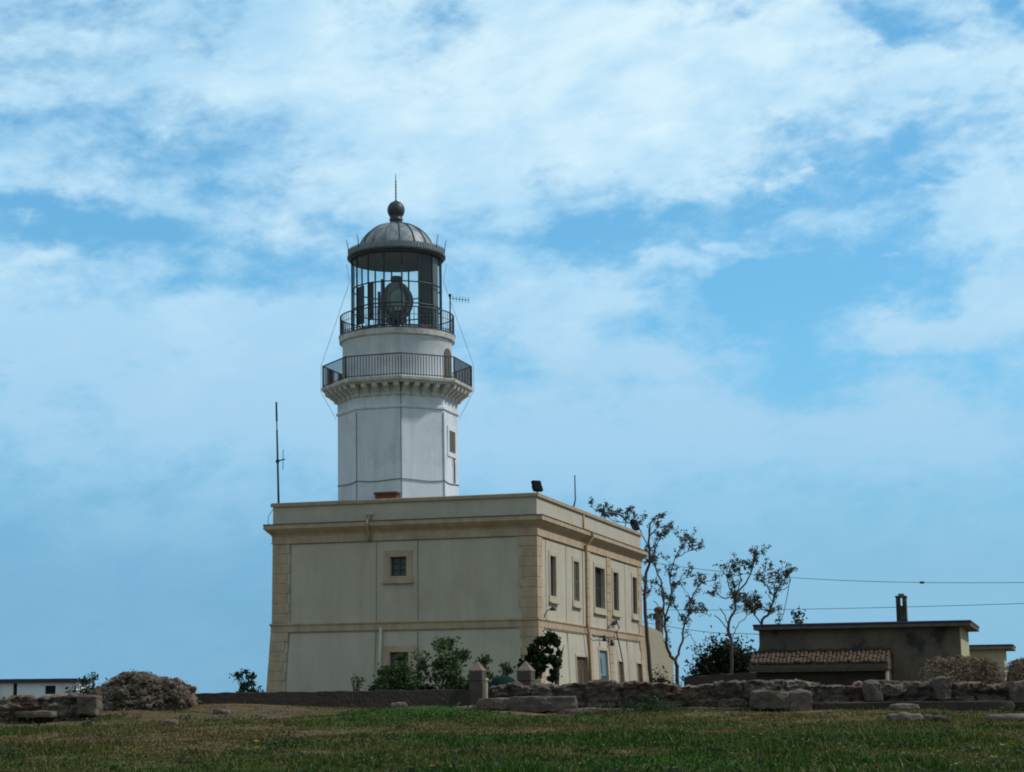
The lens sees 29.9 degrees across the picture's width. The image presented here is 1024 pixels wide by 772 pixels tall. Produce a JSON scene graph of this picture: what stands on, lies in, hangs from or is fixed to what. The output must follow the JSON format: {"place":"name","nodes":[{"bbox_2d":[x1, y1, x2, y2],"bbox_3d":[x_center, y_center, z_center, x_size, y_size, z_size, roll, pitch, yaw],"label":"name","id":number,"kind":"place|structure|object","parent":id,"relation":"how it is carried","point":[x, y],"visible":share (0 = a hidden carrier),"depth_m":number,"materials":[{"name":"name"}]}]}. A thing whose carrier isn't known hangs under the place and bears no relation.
{"place":"outdoors","nodes":[
{"label":"outdoors","id":0,"kind":"place"},
{"bbox_2d":[321,174,473,500],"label":"lighthouse tower","id":1,"kind":"structure","parent":0,"point":[396,393],"depth_m":84.32,"materials":[{"name":"white paint"}]},
{"bbox_2d":[444,348,450,377],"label":"door","id":2,"kind":"structure","parent":1,"relation":"in","point":[447,352],"depth_m":85.54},
{"bbox_2d":[447,425,456,458],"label":"window frame","id":3,"kind":"structure","parent":1,"relation":"in","point":[451,432],"depth_m":85.25,"materials":[{"name":"white paint"}]},
{"bbox_2d":[449,294,468,331],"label":"yagi aerial","id":4,"kind":"object","parent":1,"relation":"on","point":[450,298],"visible":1,"depth_m":86.12,"materials":[{"name":"paint"}]},
{"bbox_2d":[0,702,1023,771],"bbox_3d":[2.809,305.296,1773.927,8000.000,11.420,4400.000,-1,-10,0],"label":"ground","id":5,"kind":"structure","parent":0,"point":[245,709],"depth_m":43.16,"materials":[{"name":"green plant"}]},
{"bbox_2d":[15,710,56,717],"bbox_3d":[-11.873,8.194,47.918,1.010,0.202,0.539,-1,-10,0],"label":"stone block","id":6,"kind":"object","parent":5,"relation":"on","point":[39,714],"depth_m":47.68,"materials":[{"name":"stone"}]},
{"bbox_2d":[0,693,88,722],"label":"stone wall","id":7,"kind":"structure","parent":5,"relation":"on","point":[65,707],"depth_m":48.28,"materials":[{"name":"grey stone"}]},
{"bbox_2d":[0,678,92,697],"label":"white shed","id":8,"kind":"structure","parent":5,"relation":"on","point":[36,688],"depth_m":148.37,"materials":[{"name":"white paint"}]},
{"bbox_2d":[14,683,16,695],"bbox_3d":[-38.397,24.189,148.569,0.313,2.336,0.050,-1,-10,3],"label":"door","id":9,"kind":"structure","parent":8,"relation":"in","point":[15,684],"depth_m":148.66,"materials":[{"name":"black"}]},
{"bbox_2d":[46,686,55,693],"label":"window","id":10,"kind":"structure","parent":8,"relation":"in","point":[49,689],"depth_m":148.52,"materials":[{"name":"black glass"}]},
{"bbox_2d":[65,672,106,694],"bbox_3d":[-13.589,9.778,61.347,1.315,1.290,1.376,-1,-10,0],"label":"bush","id":11,"kind":"object","parent":5,"relation":"on","point":[87,689],"visible":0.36,"depth_m":61.13,"materials":[{"name":"green plant"}]},
{"bbox_2d":[76,695,102,717],"bbox_3d":[-10.610,8.055,48.261,0.643,0.588,0.661,-1,-10,0],"label":"stone block","id":12,"kind":"object","parent":5,"relation":"on","point":[89,706],"depth_m":48.01,"materials":[{"name":"stone"}]},
{"bbox_2d":[87,668,199,710],"bbox_3d":[-10.011,8.348,52.333,3.070,1.304,2.826,-1,-10,0],"label":"brush heap","id":13,"kind":"object","parent":5,"relation":"on","point":[139,690],"visible":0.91,"depth_m":51.33,"materials":[{"name":"plant"}]},
{"bbox_2d":[164,719,177,725],"bbox_3d":[-7.866,7.787,44.323,0.342,0.180,0.245,-1,-10,0],"label":"loose stone","id":14,"kind":"object","parent":5,"relation":"on","point":[170,722],"visible":0.66,"depth_m":44.22,"materials":[{"name":"stone"}]},
{"bbox_2d":[213,709,230,713],"bbox_3d":[-7.421,8.358,49.107,0.454,0.204,0.342,-1,-10,0],"label":"loose stone","id":15,"kind":"object","parent":5,"relation":"on","point":[222,711],"visible":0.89,"depth_m":48.97,"materials":[{"name":"stone"}]},
{"bbox_2d":[229,669,264,692],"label":"bush","id":16,"kind":"object","parent":5,"relation":"on","point":[244,686],"visible":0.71,"depth_m":82.91,"materials":[{"name":"green plant"}]},
{"bbox_2d":[196,689,469,707],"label":"garden wall","id":17,"kind":"structure","parent":5,"relation":"on","point":[382,698],"depth_m":54.96,"materials":[{"name":"stone"}]},
{"bbox_2d":[350,673,364,690],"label":"bush","id":18,"kind":"object","parent":5,"relation":"on","point":[357,686],"visible":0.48,"depth_m":68.09,"materials":[{"name":"green plant"}]},
{"bbox_2d":[365,652,423,690],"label":"bush","id":19,"kind":"object","parent":5,"relation":"on","point":[401,674],"visible":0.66,"depth_m":68.75,"materials":[{"name":"green plant"}]},
{"bbox_2d":[390,702,406,706],"bbox_3d":[-2.892,8.192,49.128,0.436,0.223,0.344,-1,-10,0],"label":"loose stone","id":20,"kind":"object","parent":5,"relation":"on","point":[401,704],"visible":0.61,"depth_m":48.98,"materials":[{"name":"stone"}]},
{"bbox_2d":[410,636,471,689],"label":"bush","id":21,"kind":"object","parent":5,"relation":"on","point":[449,666],"visible":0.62,"depth_m":70.05,"materials":[{"name":"green plant"}]},
{"bbox_2d":[263,492,647,691],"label":"keepers house","id":22,"kind":"structure","parent":5,"relation":"on","point":[362,588],"depth_m":81.83,"materials":[{"name":"paint"}]},
{"bbox_2d":[275,402,284,502],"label":"antenna mast","id":23,"kind":"object","parent":22,"relation":"on","point":[278,494],"visible":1,"depth_m":83.96,"materials":[{"name":"metal"}]},
{"bbox_2d":[374,491,399,498],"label":"brick flue","id":24,"kind":"object","parent":22,"relation":"on","point":[386,495],"visible":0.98,"depth_m":82.63,"materials":[{"name":"red brick"}]},
{"bbox_2d":[382,550,413,583],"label":"window frame","id":25,"kind":"structure","parent":22,"relation":"in","point":[401,560],"depth_m":81.64,"materials":[{"name":"stone"}]},
{"bbox_2d":[383,645,414,677],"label":"window frame","id":26,"kind":"structure","parent":22,"relation":"in","point":[394,650],"depth_m":80.92,"materials":[{"name":"stone"}]},
{"bbox_2d":[531,480,542,491],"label":"floodlight","id":27,"kind":"object","parent":22,"relation":"on","point":[537,486],"visible":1,"depth_m":80.66,"materials":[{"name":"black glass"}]},
{"bbox_2d":[544,607,556,615],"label":"wall lamp","id":28,"kind":"object","parent":22,"relation":"attached to","point":[552,609],"visible":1,"depth_m":80.52,"materials":[{"name":"metal"}]},
{"bbox_2d":[548,550,559,604],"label":"window frame","id":29,"kind":"structure","parent":22,"relation":"in","point":[552,599],"depth_m":82.45,"materials":[{"name":"beige stone"}]},
{"bbox_2d":[573,475,575,506],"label":"aerial rod","id":30,"kind":"object","parent":22,"relation":"on","point":[574,491],"visible":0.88,"depth_m":86.85,"materials":[{"name":"grey metal"}]},
{"bbox_2d":[572,556,582,608],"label":"window frame","id":31,"kind":"structure","parent":22,"relation":"in","point":[575,603],"depth_m":86.06,"materials":[{"name":"beige stone"}]},
{"bbox_2d":[575,654,588,682],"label":"door","id":32,"kind":"structure","parent":22,"relation":"in","point":[579,658],"depth_m":85.89,"materials":[{"name":"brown wood"}]},
{"bbox_2d":[593,562,608,615],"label":"window frame","id":33,"kind":"structure","parent":22,"relation":"in","point":[598,610],"depth_m":90.52,"materials":[{"name":"beige stone"}]},
{"bbox_2d":[598,647,609,679],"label":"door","id":34,"kind":"structure","parent":22,"relation":"in","point":[601,654],"depth_m":89.88,"materials":[{"name":"blue glass"}]},
{"bbox_2d":[612,567,622,617],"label":"window frame","id":35,"kind":"structure","parent":22,"relation":"in","point":[615,613],"depth_m":93.49,"materials":[{"name":"beige stone"}]},
{"bbox_2d":[617,659,624,682],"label":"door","id":36,"kind":"structure","parent":22,"relation":"in","point":[619,661],"depth_m":93.18,"materials":[{"name":"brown wood"}]},
{"bbox_2d":[630,519,639,530],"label":"floodlight","id":37,"kind":"object","parent":22,"relation":"on","point":[634,524],"visible":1,"depth_m":98.44,"materials":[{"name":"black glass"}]},
{"bbox_2d":[631,573,640,620],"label":"window frame","id":38,"kind":"structure","parent":22,"relation":"in","point":[634,616],"depth_m":97.35,"materials":[{"name":"beige stone"}]},
{"bbox_2d":[636,662,643,681],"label":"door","id":39,"kind":"structure","parent":22,"relation":"in","point":[637,663],"depth_m":97.02,"materials":[{"name":"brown wood"}]},
{"bbox_2d":[642,561,1023,582],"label":"overhead wire","id":40,"kind":"object","parent":22,"relation":"attached to","point":[871,581],"visible":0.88,"depth_m":87.27,"materials":[{"name":"black metal"}]},
{"bbox_2d":[644,603,1023,609],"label":"overhead wire","id":41,"kind":"object","parent":22,"relation":"attached to","point":[874,607],"visible":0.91,"depth_m":87.18,"materials":[{"name":"black metal"}]},
{"bbox_2d":[453,705,476,708],"bbox_3d":[-1.127,8.318,49.502,0.876,0.182,0.626,-1,-10,0],"label":"loose stone","id":42,"kind":"object","parent":5,"relation":"on","point":[472,707],"visible":0.41,"depth_m":49.24,"materials":[{"name":"stone"}]},
{"bbox_2d":[468,661,486,704],"bbox_3d":[-1.001,8.711,55.831,0.432,1.432,0.432,-3,-10,16],"label":"gatepost","id":43,"kind":"object","parent":5,"relation":"on","point":[477,670],"visible":0.84,"depth_m":55.66,"materials":[{"name":"stone"}]},
{"bbox_2d":[485,678,488,697],"bbox_3d":[-0.725,8.925,55.591,0.095,0.910,0.090,-1,-10,0],"label":"gate pipe","id":44,"kind":"object","parent":5,"relation":"on","point":[486,686],"visible":0.83,"depth_m":55.60,"materials":[{"name":"plastic"}]},
{"bbox_2d":[465,653,515,689],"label":"bush","id":45,"kind":"object","parent":5,"relation":"on","point":[485,660],"visible":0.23,"depth_m":69.51,"materials":[{"name":"green plant"}]},
{"bbox_2d":[476,698,508,710],"bbox_3d":[-0.396,8.193,49.443,1.052,0.338,0.632,-1,-10,0],"label":"stone block","id":46,"kind":"object","parent":5,"relation":"on","point":[497,702],"depth_m":49.16,"materials":[{"name":"stone"}]},
{"bbox_2d":[488,676,514,687],"bbox_3d":[-0.300,9.714,61.238,1.166,0.935,1.800,-1,-10,0],"label":"garden cover","id":47,"kind":"object","parent":5,"relation":"on","point":[498,680],"visible":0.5,"depth_m":60.81,"materials":[{"name":"green fabric"}]},
{"bbox_2d":[0,708,1021,771],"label":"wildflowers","id":48,"kind":"object","parent":5,"relation":"on","point":[554,741],"visible":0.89,"depth_m":32.50,"materials":[{"name":"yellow plant"}]},
{"bbox_2d":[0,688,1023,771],"bbox_3d":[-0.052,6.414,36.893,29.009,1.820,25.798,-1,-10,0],"label":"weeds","id":49,"kind":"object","parent":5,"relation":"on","point":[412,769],"visible":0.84,"depth_m":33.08,"materials":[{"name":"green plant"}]},
{"bbox_2d":[488,681,555,710],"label":"stone wall","id":50,"kind":"structure","parent":5,"relation":"on","point":[511,689],"depth_m":50.40,"materials":[{"name":"grey stone"}]},
{"bbox_2d":[516,661,534,685],"bbox_3d":[0.409,8.790,56.322,0.458,1.450,0.458,-3,-10,16],"label":"gatepost","id":51,"kind":"object","parent":5,"relation":"on","point":[525,670],"visible":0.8,"depth_m":56.19,"materials":[{"name":"stone"}]},
{"bbox_2d":[517,628,564,684],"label":"tree","id":52,"kind":"object","parent":5,"relation":"on","point":[541,662],"visible":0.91,"depth_m":69.25,"materials":[{"name":"green plant"}]},
{"bbox_2d":[508,696,577,713],"bbox_3d":[0.794,8.172,49.217,1.801,0.461,0.620,-1,-10,0],"label":"stone block","id":53,"kind":"object","parent":5,"relation":"on","point":[542,704],"depth_m":48.95,"materials":[{"name":"stone"}]},
{"bbox_2d":[558,707,634,713],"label":"stone block","id":54,"kind":"structure","parent":5,"relation":"on","point":[575,711],"depth_m":48.66,"materials":[{"name":"stone"}]},
{"bbox_2d":[588,496,674,682],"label":"slender tree","id":55,"kind":"object","parent":5,"relation":"on","point":[603,512],"visible":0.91,"depth_m":106.03,"materials":[{"name":"green plant"}]},
{"bbox_2d":[642,601,673,683],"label":"cream annex","id":56,"kind":"object","parent":5,"relation":"on","point":[660,657],"visible":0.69,"depth_m":110.32,"materials":[{"name":"paint"}]},
{"bbox_2d":[645,664,674,683],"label":"bush","id":57,"kind":"object","parent":5,"relation":"on","point":[659,679],"visible":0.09,"depth_m":96.76,"materials":[{"name":"green plant"}]},
{"bbox_2d":[645,524,720,684],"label":"slender tree","id":58,"kind":"object","parent":5,"relation":"on","point":[670,598],"visible":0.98,"depth_m":100.64,"materials":[{"name":"green plant"}]},
{"bbox_2d":[641,707,757,711],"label":"stone block","id":59,"kind":"structure","parent":5,"relation":"on","point":[710,708],"depth_m":48.99,"materials":[{"name":"grey stone"}]},
{"bbox_2d":[675,626,755,684],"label":"bush","id":60,"kind":"object","parent":5,"relation":"on","point":[717,658],"visible":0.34,"depth_m":94.40,"materials":[{"name":"green plant"}]},
{"bbox_2d":[684,672,756,685],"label":"yard wall","id":61,"kind":"structure","parent":5,"relation":"on","point":[706,679],"depth_m":65.10,"materials":[{"name":"grey stone"}]},
{"bbox_2d":[703,544,771,673],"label":"slender tree","id":62,"kind":"object","parent":5,"relation":"on","point":[732,594],"visible":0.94,"depth_m":91.63,"materials":[{"name":"green plant"}]},
{"bbox_2d":[736,554,797,623],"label":"slender tree","id":63,"kind":"object","parent":5,"relation":"on","point":[749,603],"visible":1,"depth_m":85.62,"materials":[{"name":"green plant"}]},
{"bbox_2d":[750,690,790,711],"bbox_3d":[6.624,8.041,49.035,1.071,0.583,0.672,-1,-10,0],"label":"stone block","id":64,"kind":"object","parent":5,"relation":"on","point":[765,700],"depth_m":48.75,"materials":[{"name":"stone"}]},
{"bbox_2d":[552,678,1023,710],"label":"stone wall","id":65,"kind":"structure","parent":5,"relation":"on","point":[727,694],"depth_m":50.16,"materials":[{"name":"stone"}]},
{"bbox_2d":[1007,680,1023,703],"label":"stone block","id":66,"kind":"object","parent":65,"relation":"attached to","point":[1015,690],"depth_m":49.29,"materials":[{"name":"stone"}]},
{"bbox_2d":[791,606,806,623],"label":"bush","id":67,"kind":"object","parent":5,"relation":"on","point":[799,620],"visible":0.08,"depth_m":83.30,"materials":[{"name":"green plant"}]},
{"bbox_2d":[787,689,811,710],"bbox_3d":[7.339,8.070,49.048,0.619,0.681,0.700,-1,-10,0],"label":"stone block","id":68,"kind":"object","parent":5,"relation":"on","point":[801,698],"depth_m":48.76,"materials":[{"name":"stone"}]},
{"bbox_2d":[749,647,893,685],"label":"tiled shed","id":69,"kind":"structure","parent":5,"relation":"on","point":[763,663],"depth_m":68.46,"materials":[{"name":"tile"}]},
{"bbox_2d":[753,594,978,681],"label":"outbuilding","id":70,"kind":"structure","parent":5,"relation":"on","point":[914,646],"depth_m":70.18,"materials":[{"name":"concrete"}]},
{"bbox_2d":[644,622,760,634],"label":"overhead wire","id":71,"kind":"object","parent":70,"relation":"attached to","point":[704,631],"visible":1,"depth_m":86.62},
{"bbox_2d":[885,712,923,721],"bbox_3d":[8.559,7.244,41.862,0.828,0.292,0.639,-1,-10,0],"label":"loose stone","id":72,"kind":"object","parent":5,"relation":"on","point":[907,715],"visible":0.59,"depth_m":41.61,"materials":[{"name":"stone"}]},
{"bbox_2d":[889,703,919,709],"bbox_3d":[9.762,8.019,47.827,0.770,0.240,0.533,-1,-10,0],"label":"loose stone","id":73,"kind":"object","parent":5,"relation":"on","point":[903,706],"visible":0.67,"depth_m":47.60,"materials":[{"name":"stone"}]},
{"bbox_2d":[812,701,1014,711],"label":"stone block","id":74,"kind":"structure","parent":5,"relation":"on","point":[966,705],"depth_m":49.04,"materials":[{"name":"grey stone"}]},
{"bbox_2d":[862,680,882,701],"bbox_3d":[9.332,7.895,49.690,0.493,0.586,0.592,-1,-10,0],"label":"stone block","id":75,"kind":"object","parent":74,"relation":"on","point":[871,691],"depth_m":49.44,"materials":[{"name":"stone"}]},
{"bbox_2d":[932,676,951,700],"bbox_3d":[11.133,7.826,49.683,0.424,0.650,0.597,-1,-10,0],"label":"stone block","id":76,"kind":"object","parent":74,"relation":"on","point":[942,685],"depth_m":49.43,"materials":[{"name":"stone"}]},
{"bbox_2d":[923,714,931,719],"bbox_3d":[9.083,7.263,41.953,0.210,0.185,0.137,-1,-10,0],"label":"loose stone","id":77,"kind":"object","parent":5,"relation":"on","point":[929,716],"visible":0.51,"depth_m":41.91,"materials":[{"name":"stone"}]},
{"bbox_2d":[931,715,950,722],"bbox_3d":[9.242,7.194,41.371,0.403,0.215,0.291,-1,-10,0],"label":"loose stone","id":78,"kind":"object","parent":5,"relation":"on","point":[938,718],"visible":0.73,"depth_m":41.26,"materials":[{"name":"stone"}]},
{"bbox_2d":[917,654,1006,683],"bbox_3d":[12.226,8.135,52.254,2.371,1.721,1.911,-1,-10,0],"label":"brush heap","id":79,"kind":"object","parent":5,"relation":"on","point":[959,668],"visible":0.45,"depth_m":51.85,"materials":[{"name":"plant"}]},
{"bbox_2d":[969,644,1015,681],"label":"outbuilding","id":80,"kind":"structure","parent":5,"relation":"on","point":[994,651],"depth_m":87.23,"materials":[{"name":"beige paint"}]},
{"bbox_2d":[984,713,1023,721],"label":"loose stone","id":81,"kind":"object","parent":5,"relation":"on","point":[1019,717],"visible":0.55,"depth_m":41.54,"materials":[{"name":"stone"}]},
{"bbox_2d":[1002,657,1023,681],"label":"brush heap","id":82,"kind":"object","parent":5,"relation":"on","point":[1015,672],"visible":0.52,"depth_m":51.97,"materials":[{"name":"plant"}]},
{"bbox_2d":[0,0,1023,692],"label":"sky","id":83,"kind":"structure","parent":0,"point":[750,273],"materials":[{"name":"blue"}]}
]}

